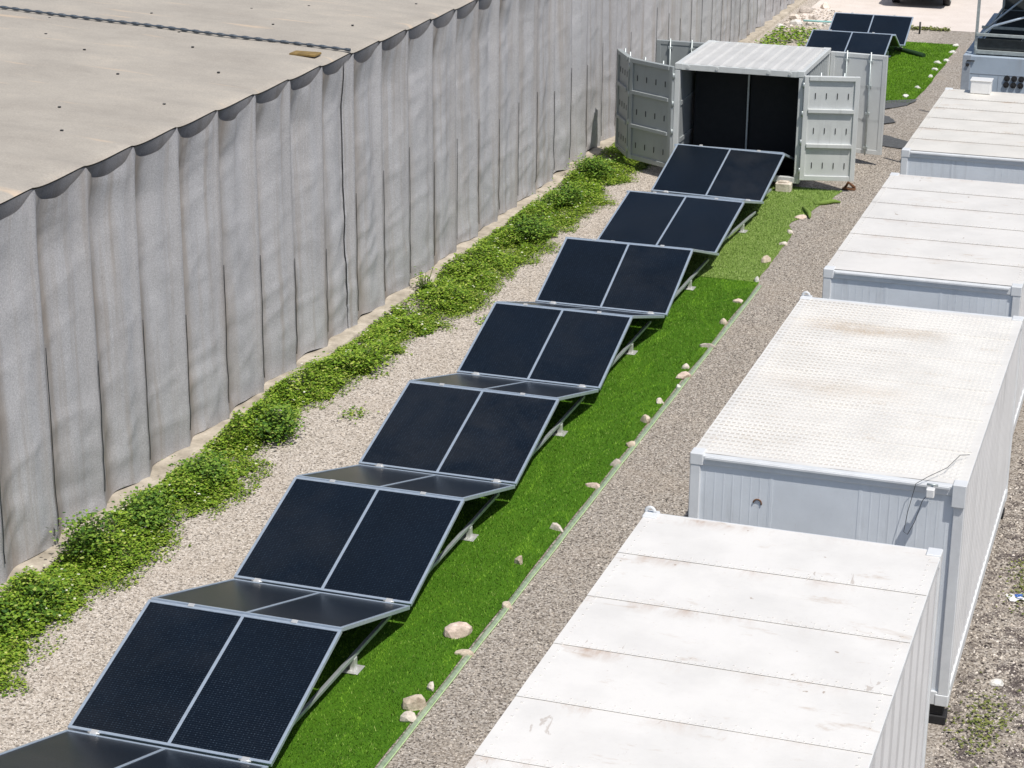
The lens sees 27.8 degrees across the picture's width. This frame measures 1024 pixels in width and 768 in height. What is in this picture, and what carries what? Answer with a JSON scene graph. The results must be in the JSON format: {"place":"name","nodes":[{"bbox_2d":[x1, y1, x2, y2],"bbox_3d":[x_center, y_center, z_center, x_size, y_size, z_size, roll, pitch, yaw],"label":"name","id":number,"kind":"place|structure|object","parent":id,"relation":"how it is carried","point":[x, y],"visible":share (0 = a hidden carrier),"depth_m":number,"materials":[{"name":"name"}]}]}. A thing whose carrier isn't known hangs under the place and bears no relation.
{"place":"outdoors","nodes":[
{"label":"outdoors","id":0,"kind":"place"},
{"bbox_2d":[0,0,1023,767],"bbox_3d":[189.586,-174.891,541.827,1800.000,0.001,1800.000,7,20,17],"label":"ground","id":1,"kind":"structure","parent":0,"point":[906,126],"depth_m":26.39,"materials":[{"name":"beige gravel"}]},
{"bbox_2d":[0,570,81,632],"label":"weed bush","id":2,"kind":"object","parent":1,"relation":"on","point":[21,610],"visible":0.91,"depth_m":23.52,"materials":[{"name":"green plant"}]},
{"bbox_2d":[46,507,128,562],"bbox_3d":[-5.211,1.895,25.067,0.896,0.784,1.142,7,20,17],"label":"weed bush","id":3,"kind":"object","parent":1,"relation":"on","point":[89,534],"visible":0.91,"depth_m":25.03,"materials":[{"name":"green plant"}]},
{"bbox_2d":[102,479,195,533],"bbox_3d":[-4.622,1.622,26.143,1.101,0.526,1.526,7,20,17],"label":"weed bush","id":4,"kind":"object","parent":1,"relation":"on","point":[148,517],"visible":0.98,"depth_m":26.16,"materials":[{"name":"green plant"}]},
{"bbox_2d":[162,449,245,495],"bbox_3d":[-4.181,1.118,27.649,1.136,0.492,1.523,-10,22,-27],"label":"weed bush","id":5,"kind":"object","parent":1,"relation":"on","point":[216,467],"visible":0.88,"depth_m":27.45,"materials":[{"name":"green plant"}]},
{"bbox_2d":[234,400,309,445],"bbox_3d":[-3.369,0.544,29.138,1.075,0.594,1.433,-2,19,-6],"label":"weed bush","id":6,"kind":"object","parent":1,"relation":"on","point":[277,428],"visible":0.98,"depth_m":29.10,"materials":[{"name":"green plant"}]},
{"bbox_2d":[9,159,623,621],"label":"weed flowers","id":7,"kind":"object","parent":1,"relation":"on","point":[293,399],"visible":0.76,"depth_m":28.62,"materials":[{"name":"plant"}]},
{"bbox_2d":[0,153,655,696],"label":"weeds","id":8,"kind":"object","parent":1,"relation":"on","point":[356,375],"visible":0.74,"depth_m":28.34,"materials":[{"name":"green plant"}]},
{"bbox_2d":[322,335,397,375],"bbox_3d":[-2.328,-0.416,32.112,1.143,0.532,1.407,7,20,17],"label":"weed bush","id":9,"kind":"object","parent":1,"relation":"on","point":[355,363],"visible":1,"depth_m":32.03,"materials":[{"name":"green plant"}]},
{"bbox_2d":[0,0,806,600],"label":"fabric shed","id":10,"kind":"structure","parent":1,"relation":"on","point":[180,292],"depth_m":30.77,"materials":[{"name":"grey fabric"}]},
{"bbox_2d":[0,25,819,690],"bbox_3d":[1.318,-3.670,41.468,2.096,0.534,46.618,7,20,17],"label":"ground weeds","id":11,"kind":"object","parent":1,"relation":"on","point":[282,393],"visible":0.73,"depth_m":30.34,"materials":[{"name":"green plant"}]},
{"bbox_2d":[411,264,437,290],"bbox_3d":[-1.506,-1.789,36.021,0.540,0.557,0.717,7,20,17],"label":"weed bush","id":12,"kind":"object","parent":1,"relation":"on","point":[425,283],"visible":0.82,"depth_m":35.99,"materials":[{"name":"green plant"}]},
{"bbox_2d":[414,281,486,306],"bbox_3d":[-1.071,-1.512,35.412,1.259,0.460,1.174,7,20,17],"label":"weed bush","id":13,"kind":"object","parent":1,"relation":"on","point":[443,291],"visible":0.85,"depth_m":35.34,"materials":[{"name":"green plant"}]},
{"bbox_2d":[0,24,1023,767],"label":"pebbles","id":14,"kind":"object","parent":1,"relation":"on","point":[702,390],"visible":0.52,"depth_m":25.85,"materials":[{"name":"grey gravel"}]},
{"bbox_2d":[269,275,758,767],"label":"artificial turf","id":15,"kind":"structure","parent":1,"relation":"on","point":[345,720],"depth_m":25.59,"materials":[{"name":"green plastic"}]},
{"bbox_2d":[67,599,391,766],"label":"solar panel","id":16,"kind":"object","parent":15,"relation":"on","point":[190,677],"visible":0.97,"depth_m":20.96,"materials":[{"name":"glass"}]},
{"bbox_2d":[0,729,268,767],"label":"solar panel","id":17,"kind":"object","parent":16,"relation":"attached to","point":[66,748],"visible":1,"depth_m":19.79,"materials":[{"name":"glass"}]},
{"bbox_2d":[151,578,409,631],"bbox_3d":[-2.498,2.409,22.707,2.200,0.657,1.962,7,20,17],"label":"solar panel","id":18,"kind":"object","parent":16,"relation":"attached to","point":[304,606],"visible":1,"depth_m":22.62,"materials":[{"name":"glass"}]},
{"bbox_2d":[234,477,499,605],"bbox_3d":[-1.601,1.641,25.326,2.210,0.892,3.785,7,20,17],"label":"solar panel","id":19,"kind":"object","parent":15,"relation":"on","point":[331,536],"visible":0.96,"depth_m":24.41,"materials":[{"name":"glass"}]},
{"bbox_2d":[296,464,514,500],"bbox_3d":[-1.307,1.238,26.165,2.190,0.628,2.001,7,20,17],"label":"solar panel","id":20,"kind":"object","parent":19,"relation":"attached to","point":[465,489],"visible":1,"depth_m":26.09,"materials":[{"name":"glass"}]},
{"bbox_2d":[400,711,415,722],"bbox_3d":[-1.074,3.436,21.410,0.177,0.122,0.123,-2,19,-8],"label":"stone","id":21,"kind":"object","parent":15,"relation":"on","point":[407,716],"visible":1,"depth_m":21.38,"materials":[{"name":"white stone"}]},
{"bbox_2d":[401,694,426,710],"bbox_3d":[-1.026,3.323,21.675,0.259,0.165,0.176,-5,20,-16],"label":"stone","id":22,"kind":"object","parent":15,"relation":"on","point":[415,702],"visible":0.99,"depth_m":21.61,"materials":[{"name":"beige stone"}]},
{"bbox_2d":[427,681,433,690],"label":"stone","id":23,"kind":"object","parent":15,"relation":"on","point":[430,686],"visible":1,"depth_m":22.03,"materials":[{"name":"white stone"}]},
{"bbox_2d":[443,621,472,638],"bbox_3d":[-0.600,2.759,23.295,0.348,0.178,0.201,-5,20,-16],"label":"stone","id":24,"kind":"object","parent":15,"relation":"on","point":[457,630],"visible":1,"depth_m":23.23,"materials":[{"name":"beige stone"}]},
{"bbox_2d":[454,649,473,657],"bbox_3d":[-0.531,2.967,22.844,0.229,0.078,0.084,0,19,-2],"label":"stone","id":25,"kind":"object","parent":15,"relation":"on","point":[464,652],"visible":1,"depth_m":22.82,"materials":[{"name":"beige stone"}]},
{"bbox_2d":[358,381,584,485],"bbox_3d":[-0.388,0.449,28.864,2.210,0.851,3.915,7,20,17],"label":"solar panel","id":26,"kind":"object","parent":15,"relation":"on","point":[467,433],"visible":0.98,"depth_m":27.92,"materials":[{"name":"glass"}]},
{"bbox_2d":[409,373,598,400],"bbox_3d":[-0.087,0.033,29.741,2.190,0.588,2.050,7,20,17],"label":"solar panel","id":27,"kind":"object","parent":26,"relation":"attached to","point":[515,386],"visible":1,"depth_m":29.68,"materials":[{"name":"glass"}]},
{"bbox_2d":[514,555,522,564],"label":"stone","id":28,"kind":"object","parent":15,"relation":"on","point":[518,560],"visible":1,"depth_m":25.13,"materials":[{"name":"beige stone"}]},
{"bbox_2d":[457,302,650,389],"bbox_3d":[0.821,-0.791,32.409,2.240,0.897,3.825,7,20,17],"label":"solar panel","id":29,"kind":"object","parent":15,"relation":"on","point":[527,342],"visible":0.98,"depth_m":31.47,"materials":[{"name":"glass"}]},
{"bbox_2d":[497,301,664,317],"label":"solar panel","id":30,"kind":"object","parent":29,"relation":"attached to","point":[606,311],"visible":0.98,"depth_m":33.20,"materials":[{"name":"glass"}]},
{"bbox_2d":[550,523,562,532],"bbox_3d":[0.576,1.807,26.197,0.215,0.096,0.109,13,22,31],"label":"stone","id":31,"kind":"object","parent":15,"relation":"on","point":[556,526],"visible":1,"depth_m":26.16,"materials":[{"name":"beige stone"}]},
{"bbox_2d":[585,483,599,489],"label":"stone","id":32,"kind":"object","parent":15,"relation":"on","point":[595,485],"visible":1,"depth_m":27.53,"materials":[{"name":"beige stone"}]},
{"bbox_2d":[610,459,620,466],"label":"stone","id":33,"kind":"object","parent":15,"relation":"on","point":[615,462],"visible":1,"depth_m":28.31,"materials":[{"name":"beige stone"}]},
{"bbox_2d":[535,237,708,316],"bbox_3d":[2.076,-2.049,35.959,2.270,0.973,3.966,7,20,17],"label":"solar panel","id":34,"kind":"object","parent":15,"relation":"on","point":[619,276],"visible":0.97,"depth_m":34.94,"materials":[{"name":"glass"}]},
{"bbox_2d":[565,237,718,255],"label":"solar panel","id":35,"kind":"object","parent":34,"relation":"attached to","point":[696,251],"visible":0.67,"depth_m":35.91,"materials":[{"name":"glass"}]},
{"bbox_2d":[626,441,634,447],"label":"stone","id":36,"kind":"object","parent":15,"relation":"on","point":[630,444],"visible":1,"depth_m":29.00,"materials":[{"name":"beige stone"}]},
{"bbox_2d":[640,414,650,423],"bbox_3d":[1.929,0.498,29.966,0.152,0.131,0.149,7,20,18],"label":"stone","id":37,"kind":"object","parent":15,"relation":"on","point":[645,418],"visible":1,"depth_m":29.92,"materials":[{"name":"beige stone"}]},
{"bbox_2d":[656,398,663,403],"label":"stone","id":38,"kind":"object","parent":15,"relation":"on","point":[659,400],"visible":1,"depth_m":30.71,"materials":[{"name":"beige stone"}]},
{"bbox_2d":[676,371,691,379],"bbox_3d":[2.640,-0.135,31.837,0.271,0.114,0.144,-10,22,-29],"label":"stone","id":39,"kind":"object","parent":15,"relation":"on","point":[683,375],"visible":1,"depth_m":31.79,"materials":[{"name":"beige stone"}]},
{"bbox_2d":[682,363,689,368],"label":"stone","id":40,"kind":"object","parent":15,"relation":"on","point":[685,365],"visible":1,"depth_m":32.23,"materials":[{"name":"beige stone"}]},
{"bbox_2d":[700,343,715,348],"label":"stone","id":41,"kind":"object","parent":15,"relation":"on","point":[707,345],"visible":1,"depth_m":33.26,"materials":[{"name":"beige stone"}]},
{"bbox_2d":[719,318,727,324],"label":"stone","id":42,"kind":"object","parent":15,"relation":"on","point":[723,321],"visible":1,"depth_m":34.46,"materials":[{"name":"beige stone"}]},
{"bbox_2d":[732,298,742,302],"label":"stone","id":43,"kind":"object","parent":15,"relation":"on","point":[738,300],"visible":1,"depth_m":35.62,"materials":[{"name":"beige stone"}]},
{"bbox_2d":[503,211,565,243],"bbox_3d":[0.381,-2.963,39.398,1.230,0.630,1.771,7,20,17],"label":"weed bush","id":44,"kind":"object","parent":1,"relation":"on","point":[532,230],"visible":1,"depth_m":39.26,"materials":[{"name":"green plant"}]},
{"bbox_2d":[532,178,591,208],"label":"weed bush","id":45,"kind":"object","parent":1,"relation":"on","point":[565,195],"visible":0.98,"depth_m":41.78,"materials":[{"name":"green plant"}]},
{"bbox_2d":[377,285,761,767],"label":"edging strip","id":46,"kind":"object","parent":1,"relation":"on","point":[450,679],"visible":1,"depth_m":25.27,"materials":[{"name":"plastic"}]},
{"bbox_2d":[502,601,511,609],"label":"stone","id":47,"kind":"object","parent":46,"relation":"on","point":[506,604],"visible":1,"depth_m":24.00,"materials":[{"name":"beige stone"}]},
{"bbox_2d":[562,153,624,179],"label":"weed bush","id":48,"kind":"object","parent":1,"relation":"on","point":[594,167],"visible":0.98,"depth_m":43.99,"materials":[{"name":"green plant"}]},
{"bbox_2d":[465,510,942,767],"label":"white container","id":49,"kind":"object","parent":1,"relation":"on","point":[683,642],"visible":1,"depth_m":17.09,"materials":[{"name":"metal"}]},
{"bbox_2d":[644,506,655,512],"bbox_3d":[1.327,1.198,19.845,0.123,0.070,0.033,7,20,17],"label":"lashing eye","id":50,"kind":"object","parent":49,"relation":"on","point":[647,508],"visible":1,"depth_m":19.83,"materials":[{"name":"white metal"}]},
{"bbox_2d":[615,38,887,183],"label":"open container","id":51,"kind":"object","parent":1,"relation":"on","point":[808,113],"visible":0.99,"depth_m":44.18,"materials":[{"name":"metal"}]},
{"bbox_2d":[615,48,632,156],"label":"door","id":52,"kind":"structure","parent":51,"relation":"in","point":[623,58],"depth_m":45.31,"materials":[{"name":"grey metal"}]},
{"bbox_2d":[627,57,674,167],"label":"door","id":53,"kind":"structure","parent":51,"relation":"in","point":[651,84],"depth_m":44.23,"materials":[{"name":"grey metal"}]},
{"bbox_2d":[656,38,703,65],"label":"door","id":54,"kind":"structure","parent":51,"relation":"in","point":[670,51],"depth_m":46.48,"materials":[{"name":"grey metal"}]},
{"bbox_2d":[674,144,794,160],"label":"solar panel","id":55,"kind":"object","parent":51,"relation":"in","point":[788,158],"visible":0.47,"depth_m":42.96,"materials":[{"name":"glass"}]},
{"bbox_2d":[798,72,860,181],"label":"door","id":56,"kind":"structure","parent":51,"relation":"in","point":[829,115],"depth_m":42.88,"materials":[{"name":"paint"}]},
{"bbox_2d":[829,50,887,154],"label":"door","id":57,"kind":"structure","parent":51,"relation":"in","point":[872,69],"depth_m":45.27,"materials":[{"name":"paint"}]},
{"bbox_2d":[684,184,841,281],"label":"artificial turf","id":58,"kind":"structure","parent":1,"relation":"on","point":[741,255],"depth_m":39.80,"materials":[{"name":"green plastic"}]},
{"bbox_2d":[597,190,755,252],"bbox_3d":[3.281,-3.181,39.486,2.290,0.826,3.675,8,20,20],"label":"solar panel","id":59,"kind":"object","parent":58,"relation":"on","point":[698,223],"visible":0.79,"depth_m":38.71,"materials":[{"name":"glass"}]},
{"bbox_2d":[626,190,763,203],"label":"solar panel","id":60,"kind":"object","parent":59,"relation":"attached to","point":[756,202],"visible":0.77,"depth_m":40.30,"materials":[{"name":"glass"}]},
{"bbox_2d":[651,144,784,203],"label":"solar panel","id":61,"kind":"object","parent":58,"relation":"on","point":[708,171],"visible":0.93,"depth_m":42.22,"materials":[{"name":"glass"}]},
{"bbox_2d":[761,255,770,262],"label":"stone","id":62,"kind":"object","parent":58,"relation":"on","point":[766,259],"visible":1,"depth_m":38.05,"materials":[{"name":"beige stone"}]},
{"bbox_2d":[775,180,791,192],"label":"concrete block","id":63,"kind":"object","parent":58,"relation":"on","point":[783,185],"depth_m":43.19,"materials":[{"name":"concrete"}]},
{"bbox_2d":[795,214,806,218],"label":"stone","id":64,"kind":"object","parent":58,"relation":"on","point":[803,216],"visible":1,"depth_m":41.18,"materials":[{"name":"beige stone"}]},
{"bbox_2d":[802,207,811,217],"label":"turf fold","id":65,"kind":"object","parent":58,"relation":"on","point":[807,211],"visible":1,"depth_m":41.39,"materials":[{"name":"green plastic"}]},
{"bbox_2d":[814,199,840,204],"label":"turf fold","id":66,"kind":"object","parent":58,"relation":"on","point":[829,201],"visible":1,"depth_m":42.25,"materials":[{"name":"green plastic"}]},
{"bbox_2d":[789,14,799,19],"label":"stone","id":67,"kind":"object","parent":1,"relation":"on","point":[794,16],"visible":0.89,"depth_m":64.57,"materials":[{"name":"beige stone"}]},
{"bbox_2d":[789,19,801,25],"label":"stone","id":68,"kind":"object","parent":1,"relation":"on","point":[796,22],"visible":1,"depth_m":63.55,"materials":[{"name":"white stone"}]},
{"bbox_2d":[765,8,842,40],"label":"rubble","id":69,"kind":"object","parent":1,"relation":"on","point":[832,12],"visible":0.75,"depth_m":64.00,"materials":[{"name":"beige stone"}]},
{"bbox_2d":[803,20,830,22],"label":"pipe","id":70,"kind":"object","parent":69,"relation":"on","point":[816,21],"visible":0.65,"depth_m":63.52,"materials":[{"name":"teal plastic"}]},
{"bbox_2d":[799,6,813,12],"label":"stone","id":71,"kind":"object","parent":1,"relation":"on","point":[805,9],"visible":1,"depth_m":65.86,"materials":[{"name":"beige stone"}]},
{"bbox_2d":[842,181,855,190],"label":"rusty jack","id":72,"kind":"object","parent":1,"relation":"on","point":[851,188],"visible":1,"depth_m":43.46,"materials":[{"name":"brown metal"}]},
{"bbox_2d":[688,295,1023,724],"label":"white container","id":73,"kind":"object","parent":1,"relation":"on","point":[854,420],"visible":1,"depth_m":22.28,"materials":[{"name":"metal"}]},
{"bbox_2d":[903,454,969,534],"bbox_3d":[4.426,1.134,20.973,1.084,0.616,0.304,-17,26,-41],"label":"floodlight","id":74,"kind":"object","parent":73,"relation":"attached to","point":[930,492],"visible":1,"depth_m":20.59,"materials":[{"name":"white plastic"}]},
{"bbox_2d":[951,484,966,508],"bbox_3d":[4.441,1.118,20.580,0.135,0.240,0.028,7,20,17],"label":"corner plate","id":75,"kind":"object","parent":73,"relation":"attached to","point":[958,496],"visible":1,"depth_m":20.57,"materials":[{"name":"white metal"}]},
{"bbox_2d":[884,115,895,123],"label":"ground cloth","id":76,"kind":"object","parent":1,"relation":"on","point":[887,119],"visible":0.24,"depth_m":50.12,"materials":[{"name":"grey fabric"}]},
{"bbox_2d":[829,41,957,104],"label":"artificial turf","id":77,"kind":"structure","parent":1,"relation":"on","point":[907,73],"depth_m":56.79,"materials":[{"name":"green plastic"}]},
{"bbox_2d":[805,29,892,56],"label":"solar panel","id":78,"kind":"object","parent":77,"relation":"on","point":[863,42],"visible":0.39,"depth_m":57.26,"materials":[{"name":"glass"}]},
{"bbox_2d":[816,29,899,46],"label":"solar panel","id":79,"kind":"object","parent":78,"relation":"attached to","point":[894,42],"visible":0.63,"depth_m":58.05,"materials":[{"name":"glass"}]},
{"bbox_2d":[829,12,913,47],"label":"solar panel","id":80,"kind":"object","parent":77,"relation":"on","point":[899,26],"visible":0.74,"depth_m":59.62,"materials":[{"name":"glass"}]},
{"bbox_2d":[894,47,925,56],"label":"turf roll","id":81,"kind":"object","parent":77,"relation":"on","point":[913,52],"visible":0.98,"depth_m":58.77,"materials":[{"name":"green plastic"}]},
{"bbox_2d":[882,135,907,148],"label":"ground cloth","id":82,"kind":"object","parent":1,"relation":"on","point":[890,141],"visible":0.45,"depth_m":47.78,"materials":[{"name":"grey fabric"}]},
{"bbox_2d":[885,99,916,108],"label":"ground cloth","id":83,"kind":"object","parent":1,"relation":"on","point":[893,104],"visible":0.27,"depth_m":52.04,"materials":[{"name":"grey fabric"}]},
{"bbox_2d":[822,172,1023,433],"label":"white container","id":84,"kind":"object","parent":1,"relation":"on","point":[946,244],"visible":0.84,"depth_m":29.02,"materials":[{"name":"metal"}]},
{"bbox_2d":[900,87,1023,183],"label":"white container","id":85,"kind":"object","parent":1,"relation":"on","point":[963,134],"visible":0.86,"depth_m":35.77,"materials":[{"name":"metal"}]},
{"bbox_2d":[970,77,993,93],"bbox_3d":[9.020,-5.732,39.797,0.410,0.262,0.350,7,20,17],"label":"roof cabinet","id":86,"kind":"object","parent":85,"relation":"on","point":[981,85],"visible":1,"depth_m":39.67,"materials":[{"name":"white plastic"}]},
{"bbox_2d":[943,559,1023,767],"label":"sparse weeds","id":87,"kind":"object","parent":1,"relation":"on","point":[983,707],"visible":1,"depth_m":21.53,"materials":[{"name":"green plant"}]},
{"bbox_2d":[960,13,1023,93],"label":"power container","id":88,"kind":"object","parent":1,"relation":"on","point":[1006,73],"visible":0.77,"depth_m":43.45,"materials":[{"name":"metal"}]},
{"bbox_2d":[973,0,1023,56],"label":"roof rack","id":89,"kind":"object","parent":88,"relation":"on","point":[1005,36],"visible":1,"depth_m":43.51,"materials":[{"name":"metal"}]},
{"bbox_2d":[989,679,1003,686],"bbox_3d":[5.224,3.213,22.320,0.165,0.060,0.131,3,19,8],"label":"stone","id":90,"kind":"object","parent":1,"relation":"on","point":[996,682],"visible":1,"depth_m":22.28,"materials":[{"name":"white stone"}]},
{"bbox_2d":[1005,593,1023,601],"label":"wrapper","id":91,"kind":"object","parent":1,"relation":"on","point":[1013,598],"visible":1,"depth_m":24.39,"materials":[{"name":"white plastic"}]},
{"bbox_2d":[800,0,1002,31],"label":"road","id":92,"kind":"structure","parent":0,"point":[958,15],"depth_m":66.55,"materials":[{"name":"concrete"}]},
{"bbox_2d":[821,2,829,8],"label":"stone","id":93,"kind":"object","parent":92,"relation":"on","point":[825,5],"visible":1,"depth_m":66.69,"materials":[{"name":"white stone"}]},
{"bbox_2d":[892,0,950,5],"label":"parked car","id":94,"kind":"object","parent":92,"relation":"on","point":[947,2],"visible":1,"depth_m":67.46,"materials":[{"name":"black paint"}]},
{"bbox_2d":[910,25,950,30],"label":"verge weeds","id":95,"kind":"object","parent":92,"relation":"on","point":[913,27],"visible":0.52,"depth_m":62.95,"materials":[{"name":"green plant"}]}
]}

